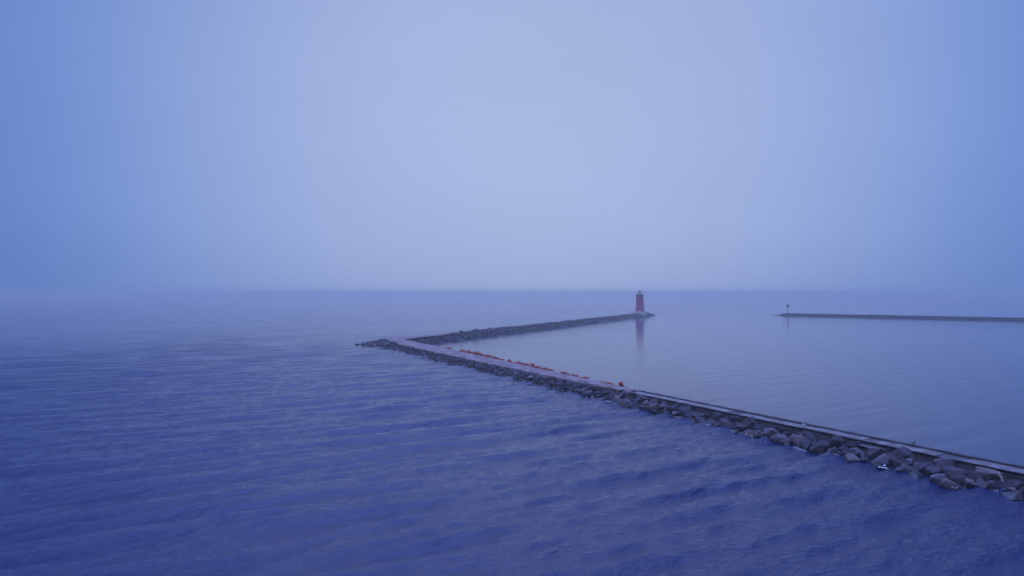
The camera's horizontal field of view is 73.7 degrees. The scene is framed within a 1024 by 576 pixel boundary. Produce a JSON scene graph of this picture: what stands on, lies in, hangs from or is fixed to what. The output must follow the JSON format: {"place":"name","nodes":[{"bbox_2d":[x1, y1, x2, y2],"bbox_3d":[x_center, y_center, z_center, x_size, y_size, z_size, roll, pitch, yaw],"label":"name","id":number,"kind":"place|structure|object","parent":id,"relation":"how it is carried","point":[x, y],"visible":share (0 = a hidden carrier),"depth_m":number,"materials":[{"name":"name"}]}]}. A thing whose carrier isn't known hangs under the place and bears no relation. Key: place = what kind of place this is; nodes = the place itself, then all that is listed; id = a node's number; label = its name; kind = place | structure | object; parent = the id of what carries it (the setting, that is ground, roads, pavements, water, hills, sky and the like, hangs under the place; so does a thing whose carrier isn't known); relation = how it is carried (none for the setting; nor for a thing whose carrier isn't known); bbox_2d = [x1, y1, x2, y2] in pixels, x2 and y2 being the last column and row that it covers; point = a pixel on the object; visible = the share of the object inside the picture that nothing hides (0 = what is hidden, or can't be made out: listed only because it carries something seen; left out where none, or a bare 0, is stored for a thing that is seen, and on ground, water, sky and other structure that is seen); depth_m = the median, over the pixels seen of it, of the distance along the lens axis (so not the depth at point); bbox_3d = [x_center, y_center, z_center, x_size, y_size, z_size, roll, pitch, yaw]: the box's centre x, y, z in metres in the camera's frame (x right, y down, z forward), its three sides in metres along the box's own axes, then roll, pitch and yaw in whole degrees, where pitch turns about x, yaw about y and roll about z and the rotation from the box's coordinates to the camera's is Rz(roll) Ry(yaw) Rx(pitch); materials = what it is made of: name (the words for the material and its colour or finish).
{"place":"outdoors","nodes":[
{"label":"outdoors","id":0,"kind":"place"},
{"bbox_2d":[0,292,1023,575],"bbox_3d":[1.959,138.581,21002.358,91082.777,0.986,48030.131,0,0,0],"label":"water","id":1,"kind":"structure","parent":0,"point":[222,434],"depth_m":73.49,"materials":[{"name":"blue liquid"}]},
{"bbox_2d":[366,315,1023,491],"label":"breakwater","id":2,"kind":"object","parent":1,"relation":"in","point":[1008,471],"visible":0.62,"depth_m":80.81,"materials":[{"name":"stone"}]},
{"bbox_2d":[586,391,591,396],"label":"boulder","id":3,"kind":"object","parent":2,"relation":"on","point":[589,394],"visible":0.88,"depth_m":101.19,"materials":[{"name":"grey stone"}]},
{"bbox_2d":[605,395,614,399],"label":"boulder","id":4,"kind":"object","parent":2,"relation":"on","point":[609,397],"visible":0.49,"depth_m":96.95,"materials":[{"name":"grey stone"}]},
{"bbox_2d":[614,395,620,399],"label":"boulder","id":5,"kind":"object","parent":2,"relation":"on","point":[617,397],"visible":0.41,"depth_m":95.98,"materials":[{"name":"grey stone"}]},
{"bbox_2d":[619,391,628,398],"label":"boulder","id":6,"kind":"object","parent":2,"relation":"on","point":[624,394],"visible":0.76,"depth_m":96.31,"materials":[{"name":"grey stone"}]},
{"bbox_2d":[618,399,630,405],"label":"boulder","id":7,"kind":"object","parent":2,"relation":"on","point":[622,402],"visible":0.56,"depth_m":93.66,"materials":[{"name":"grey stone"}]},
{"bbox_2d":[627,403,639,407],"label":"boulder","id":8,"kind":"object","parent":2,"relation":"on","point":[633,405],"visible":0.4,"depth_m":91.25,"materials":[{"name":"grey stone"}]},
{"bbox_2d":[634,396,642,403],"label":"boulder","id":9,"kind":"object","parent":2,"relation":"on","point":[638,400],"visible":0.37,"depth_m":93.07,"materials":[{"name":"grey stone"}]},
{"bbox_2d":[633,291,646,316],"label":"lighthouse","id":10,"kind":"object","parent":2,"relation":"on","point":[639,309],"visible":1,"depth_m":432.28,"materials":[{"name":"red"}]},
{"bbox_2d":[637,405,648,410],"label":"boulder","id":11,"kind":"object","parent":2,"relation":"on","point":[644,407],"visible":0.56,"depth_m":89.32,"materials":[{"name":"grey stone"}]},
{"bbox_2d":[648,399,658,405],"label":"boulder","id":12,"kind":"object","parent":2,"relation":"on","point":[652,401],"visible":0.38,"depth_m":90.59,"materials":[{"name":"grey stone"}]},
{"bbox_2d":[647,403,660,410],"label":"boulder","id":13,"kind":"object","parent":2,"relation":"on","point":[652,407],"visible":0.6,"depth_m":88.78,"materials":[{"name":"grey stone"}]},
{"bbox_2d":[657,402,669,409],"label":"boulder","id":14,"kind":"object","parent":2,"relation":"on","point":[662,406],"visible":0.57,"depth_m":88.39,"materials":[{"name":"grey stone"}]},
{"bbox_2d":[660,409,670,413],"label":"boulder","id":15,"kind":"object","parent":2,"relation":"on","point":[665,411],"visible":0.43,"depth_m":86.80,"materials":[{"name":"grey stone"}]},
{"bbox_2d":[666,403,679,412],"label":"boulder","id":16,"kind":"object","parent":2,"relation":"on","point":[674,407],"visible":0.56,"depth_m":86.55,"materials":[{"name":"grey stone"}]},
{"bbox_2d":[678,405,691,416],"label":"boulder","id":17,"kind":"object","parent":2,"relation":"on","point":[684,409],"visible":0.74,"depth_m":84.81,"materials":[{"name":"grey stone"}]},
{"bbox_2d":[684,411,695,417],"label":"boulder","id":18,"kind":"object","parent":2,"relation":"on","point":[688,414],"visible":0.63,"depth_m":83.88,"materials":[{"name":"grey stone"}]},
{"bbox_2d":[358,313,1023,493],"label":"riprap","id":19,"kind":"object","parent":2,"relation":"on","point":[453,337],"visible":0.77,"depth_m":231.50,"materials":[{"name":"grey stone"}]},
{"bbox_2d":[924,465,941,474],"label":"boulder","id":20,"kind":"object","parent":19,"relation":"on","point":[933,469],"visible":0.79,"depth_m":57.38,"materials":[{"name":"grey stone"}]},
{"bbox_2d":[691,412,705,418],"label":"boulder","id":21,"kind":"object","parent":2,"relation":"on","point":[696,414],"visible":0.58,"depth_m":82.90,"materials":[{"name":"grey stone"}]},
{"bbox_2d":[694,419,705,423],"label":"boulder","id":22,"kind":"object","parent":2,"relation":"on","point":[700,420],"visible":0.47,"depth_m":80.77,"materials":[{"name":"grey stone"}]},
{"bbox_2d":[711,412,721,419],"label":"boulder","id":23,"kind":"object","parent":2,"relation":"on","point":[713,415],"visible":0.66,"depth_m":81.17,"materials":[{"name":"grey stone"}]},
{"bbox_2d":[716,413,722,419],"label":"boulder","id":24,"kind":"object","parent":2,"relation":"on","point":[718,416],"visible":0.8,"depth_m":80.72,"materials":[{"name":"grey stone"}]},
{"bbox_2d":[719,419,734,426],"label":"boulder","id":25,"kind":"object","parent":2,"relation":"on","point":[723,422],"visible":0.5,"depth_m":78.11,"materials":[{"name":"grey stone"}]},
{"bbox_2d":[736,423,745,432],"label":"boulder","id":26,"kind":"object","parent":2,"relation":"on","point":[739,426],"visible":0.48,"depth_m":76.01,"materials":[{"name":"grey stone"}]},
{"bbox_2d":[738,429,755,434],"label":"boulder","id":27,"kind":"object","parent":2,"relation":"on","point":[749,432],"visible":0.43,"depth_m":74.19,"materials":[{"name":"grey stone"}]},
{"bbox_2d":[741,417,754,424],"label":"boulder","id":28,"kind":"object","parent":2,"relation":"on","point":[749,420],"visible":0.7,"depth_m":76.65,"materials":[{"name":"grey stone"}]},
{"bbox_2d":[744,422,757,429],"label":"boulder","id":29,"kind":"object","parent":2,"relation":"on","point":[750,425],"visible":0.64,"depth_m":75.66,"materials":[{"name":"grey stone"}]},
{"bbox_2d":[753,430,763,437],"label":"boulder","id":30,"kind":"object","parent":2,"relation":"on","point":[758,433],"visible":0.99,"depth_m":72.33,"materials":[{"name":"grey stone"}]},
{"bbox_2d":[754,424,767,431],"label":"boulder","id":31,"kind":"object","parent":2,"relation":"on","point":[761,427],"visible":0.41,"depth_m":74.67,"materials":[{"name":"grey stone"}]},
{"bbox_2d":[763,428,779,436],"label":"boulder","id":32,"kind":"object","parent":2,"relation":"on","point":[769,432],"visible":0.74,"depth_m":71.99,"materials":[{"name":"grey stone"}]},
{"bbox_2d":[770,426,783,432],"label":"boulder","id":33,"kind":"object","parent":2,"relation":"on","point":[779,429],"visible":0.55,"depth_m":73.10,"materials":[{"name":"grey stone"}]},
{"bbox_2d":[769,434,788,442],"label":"boulder","id":34,"kind":"object","parent":2,"relation":"on","point":[776,438],"visible":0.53,"depth_m":70.63,"materials":[{"name":"grey stone"}]},
{"bbox_2d":[778,438,792,444],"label":"boulder","id":35,"kind":"object","parent":2,"relation":"on","point":[786,441],"visible":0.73,"depth_m":68.96,"materials":[{"name":"grey stone"}]},
{"bbox_2d":[784,432,795,436],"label":"boulder","id":36,"kind":"object","parent":2,"relation":"on","point":[788,434],"visible":0.56,"depth_m":71.50,"materials":[{"name":"grey stone"}]},
{"bbox_2d":[789,434,796,440],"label":"boulder","id":37,"kind":"object","parent":2,"relation":"on","point":[792,436],"visible":0.35,"depth_m":69.92,"materials":[{"name":"grey stone"}]},
{"bbox_2d":[792,435,804,445],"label":"boulder","id":38,"kind":"object","parent":2,"relation":"on","point":[797,439],"visible":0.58,"depth_m":68.92,"materials":[{"name":"grey stone"}]},
{"bbox_2d":[793,446,806,451],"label":"boulder","id":39,"kind":"object","parent":2,"relation":"on","point":[798,448],"visible":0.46,"depth_m":67.46,"materials":[{"name":"grey stone"}]},
{"bbox_2d":[799,438,811,450],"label":"boulder","id":40,"kind":"object","parent":2,"relation":"on","point":[805,443],"visible":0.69,"depth_m":67.50,"materials":[{"name":"grey stone"}]},
{"bbox_2d":[802,431,809,436],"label":"boulder","id":41,"kind":"object","parent":2,"relation":"on","point":[805,433],"visible":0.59,"depth_m":69.79,"materials":[{"name":"grey stone"}]},
{"bbox_2d":[805,433,817,442],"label":"boulder","id":42,"kind":"object","parent":2,"relation":"on","point":[811,437],"visible":0.55,"depth_m":68.70,"materials":[{"name":"grey stone"}]},
{"bbox_2d":[809,443,824,453],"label":"boulder","id":43,"kind":"object","parent":2,"relation":"on","point":[817,448],"visible":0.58,"depth_m":65.83,"materials":[{"name":"grey stone"}]},
{"bbox_2d":[819,441,828,450],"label":"boulder","id":44,"kind":"object","parent":2,"relation":"on","point":[825,445],"visible":0.52,"depth_m":66.56,"materials":[{"name":"grey stone"}]},
{"bbox_2d":[826,448,842,454],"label":"boulder","id":45,"kind":"object","parent":2,"relation":"on","point":[830,450],"visible":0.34,"depth_m":64.62,"materials":[{"name":"grey stone"}]},
{"bbox_2d":[828,437,843,448],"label":"boulder","id":46,"kind":"object","parent":2,"relation":"on","point":[836,442],"visible":0.69,"depth_m":66.24,"materials":[{"name":"grey stone"}]},
{"bbox_2d":[831,435,843,440],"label":"boulder","id":47,"kind":"object","parent":2,"relation":"on","point":[838,437],"visible":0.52,"depth_m":67.15,"materials":[{"name":"grey stone"}]},
{"bbox_2d":[837,445,849,450],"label":"boulder","id":48,"kind":"object","parent":2,"relation":"on","point":[843,447],"visible":0.38,"depth_m":65.05,"materials":[{"name":"grey stone"}]},
{"bbox_2d":[841,449,858,457],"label":"boulder","id":49,"kind":"object","parent":2,"relation":"on","point":[846,452],"visible":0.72,"depth_m":63.99,"materials":[{"name":"grey stone"}]},
{"bbox_2d":[844,453,860,462],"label":"boulder","id":50,"kind":"object","parent":2,"relation":"on","point":[850,457],"visible":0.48,"depth_m":62.74,"materials":[{"name":"grey stone"}]},
{"bbox_2d":[844,440,861,448],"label":"boulder","id":51,"kind":"object","parent":2,"relation":"on","point":[854,444],"visible":0.59,"depth_m":65.29,"materials":[{"name":"grey stone"}]},
{"bbox_2d":[850,447,857,452],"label":"boulder","id":52,"kind":"object","parent":2,"relation":"on","point":[854,449],"visible":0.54,"depth_m":64.35,"materials":[{"name":"grey stone"}]},
{"bbox_2d":[856,449,864,455],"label":"boulder","id":53,"kind":"object","parent":2,"relation":"on","point":[859,452],"visible":0.66,"depth_m":63.84,"materials":[{"name":"grey stone"}]},
{"bbox_2d":[860,456,870,462],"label":"boulder","id":54,"kind":"object","parent":2,"relation":"on","point":[865,459],"visible":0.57,"depth_m":62.20,"materials":[{"name":"grey stone"}]},
{"bbox_2d":[859,444,885,449],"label":"boulder","id":55,"kind":"object","parent":2,"relation":"on","point":[865,446],"visible":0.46,"depth_m":64.42,"materials":[{"name":"grey stone"}]},
{"bbox_2d":[865,448,888,459],"bbox_3d":[33.687,15.425,63.197,1.759,1.289,1.660,-4,-12,-9],"label":"boulder","id":56,"kind":"object","parent":2,"relation":"on","point":[872,453],"visible":0.68,"depth_m":62.78,"materials":[{"name":"grey stone"}]},
{"bbox_2d":[872,463,885,469],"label":"boulder","id":57,"kind":"object","parent":2,"relation":"on","point":[877,465],"visible":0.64,"depth_m":60.54,"materials":[{"name":"grey stone"}]},
{"bbox_2d":[870,453,889,466],"bbox_3d":[33.353,15.766,61.669,2.067,1.589,1.549,-10,22,-24],"label":"boulder","id":58,"kind":"object","parent":2,"relation":"on","point":[883,459],"visible":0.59,"depth_m":61.11,"materials":[{"name":"grey stone"}]},
{"bbox_2d":[886,453,896,459],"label":"boulder","id":59,"kind":"object","parent":2,"relation":"on","point":[890,455],"visible":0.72,"depth_m":61.40,"materials":[{"name":"grey stone"}]},
{"bbox_2d":[889,458,897,465],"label":"boulder","id":60,"kind":"object","parent":2,"relation":"on","point":[892,461],"visible":0.82,"depth_m":60.81,"materials":[{"name":"grey stone"}]},
{"bbox_2d":[894,460,901,467],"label":"boulder","id":61,"kind":"object","parent":2,"relation":"on","point":[897,463],"visible":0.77,"depth_m":59.98,"materials":[{"name":"grey stone"}]},
{"bbox_2d":[895,466,904,471],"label":"boulder","id":62,"kind":"object","parent":2,"relation":"on","point":[899,469],"visible":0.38,"depth_m":58.64,"materials":[{"name":"grey stone"}]},
{"bbox_2d":[892,446,914,460],"bbox_3d":[35.325,15.121,61.549,1.415,1.606,2.080,-20,-16,-25],"label":"boulder","id":63,"kind":"object","parent":2,"relation":"on","point":[904,452],"visible":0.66,"depth_m":61.01,"materials":[{"name":"grey stone"}]},
{"bbox_2d":[900,459,912,465],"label":"boulder","id":64,"kind":"object","parent":2,"relation":"on","point":[905,461],"visible":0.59,"depth_m":59.68,"materials":[{"name":"grey stone"}]},
{"bbox_2d":[901,463,911,469],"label":"boulder","id":65,"kind":"object","parent":2,"relation":"on","point":[904,466],"visible":0.62,"depth_m":59.24,"materials":[{"name":"grey stone"}]},
{"bbox_2d":[905,469,916,472],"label":"boulder","id":66,"kind":"object","parent":2,"relation":"on","point":[908,470],"visible":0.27,"depth_m":58.12,"materials":[{"name":"grey stone"}]},
{"bbox_2d":[908,470,926,478],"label":"boulder","id":67,"kind":"object","parent":2,"relation":"on","point":[916,474],"visible":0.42,"depth_m":57.07,"materials":[{"name":"grey stone"}]},
{"bbox_2d":[911,462,929,472],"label":"boulder","id":68,"kind":"object","parent":2,"relation":"on","point":[920,467],"visible":0.54,"depth_m":58.69,"materials":[{"name":"grey stone"}]},
{"bbox_2d":[929,474,941,483],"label":"boulder","id":69,"kind":"object","parent":2,"relation":"on","point":[936,478],"visible":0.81,"depth_m":55.45,"materials":[{"name":"grey stone"}]},
{"bbox_2d":[937,473,948,478],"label":"boulder","id":70,"kind":"object","parent":2,"relation":"on","point":[942,475],"visible":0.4,"depth_m":56.00,"materials":[{"name":"grey stone"}]},
{"bbox_2d":[933,456,954,467],"bbox_3d":[36.784,15.150,58.039,1.726,1.613,1.621,0,0,23],"label":"boulder","id":71,"kind":"object","parent":2,"relation":"on","point":[942,461],"visible":0.69,"depth_m":57.71,"materials":[{"name":"grey stone"}]},
{"bbox_2d":[938,478,963,488],"bbox_3d":[35.345,16.005,54.803,2.032,0.935,1.149,20,-17,26],"label":"boulder","id":72,"kind":"object","parent":2,"relation":"on","point":[946,483],"visible":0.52,"depth_m":54.53,"materials":[{"name":"grey stone"}]},
{"bbox_2d":[940,466,965,476],"bbox_3d":[36.732,15.532,56.752,1.655,1.284,2.033,27,-11,-33],"label":"boulder","id":73,"kind":"object","parent":2,"relation":"on","point":[949,471],"visible":0.54,"depth_m":56.32,"materials":[{"name":"grey stone"}]},
{"bbox_2d":[949,475,972,485],"bbox_3d":[36.519,15.685,55.546,1.200,1.003,1.983,6,3,-39],"label":"boulder","id":74,"kind":"object","parent":2,"relation":"on","point":[959,479],"visible":0.52,"depth_m":55.29,"materials":[{"name":"grey stone"}]},
{"bbox_2d":[964,479,974,487],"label":"boulder","id":75,"kind":"object","parent":2,"relation":"on","point":[969,483],"visible":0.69,"depth_m":54.05,"materials":[{"name":"grey stone"}]},
{"bbox_2d":[972,471,990,481],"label":"boulder","id":76,"kind":"object","parent":2,"relation":"on","point":[984,476],"visible":0.46,"depth_m":54.70,"materials":[{"name":"grey stone"}]},
{"bbox_2d":[975,477,987,488],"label":"boulder","id":77,"kind":"object","parent":2,"relation":"on","point":[981,482],"visible":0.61,"depth_m":53.68,"materials":[{"name":"grey stone"}]},
{"bbox_2d":[975,466,1004,479],"bbox_3d":[38.589,15.248,55.131,2.006,1.498,1.396,3,20,38],"label":"boulder","id":78,"kind":"object","parent":2,"relation":"on","point":[993,474],"visible":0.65,"depth_m":54.68,"materials":[{"name":"grey stone"}]},
{"bbox_2d":[986,480,999,489],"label":"boulder","id":79,"kind":"object","parent":2,"relation":"on","point":[992,485],"visible":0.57,"depth_m":53.19,"materials":[{"name":"grey stone"}]},
{"bbox_2d":[1002,490,1023,500],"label":"boulder","id":80,"kind":"object","parent":2,"relation":"on","point":[1016,495],"visible":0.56,"depth_m":51.31,"materials":[{"name":"grey stone"}]},
{"bbox_2d":[1011,479,1021,483],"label":"boulder","id":81,"kind":"object","parent":2,"relation":"on","point":[1015,481],"visible":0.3,"depth_m":53.66,"materials":[{"name":"grey stone"}]},
{"bbox_2d":[783,313,1023,319],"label":"breakwater","id":82,"kind":"object","parent":1,"relation":"in","point":[909,316],"visible":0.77,"depth_m":407.82,"materials":[{"name":"stone"}]},
{"bbox_2d":[777,314,1023,319],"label":"riprap","id":83,"kind":"object","parent":82,"relation":"on","point":[900,317],"visible":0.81,"depth_m":409.09,"materials":[{"name":"grey stone"}]},
{"bbox_2d":[1007,482,1023,490],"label":"boulder","id":84,"kind":"object","parent":1,"relation":"in","point":[1017,486],"visible":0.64,"depth_m":52.43,"materials":[{"name":"grey stone"}]},
{"bbox_2d":[0,0,1023,291],"label":"sky","id":85,"kind":"structure","parent":0,"point":[146,145],"materials":[{"name":"blue"}]}
]}

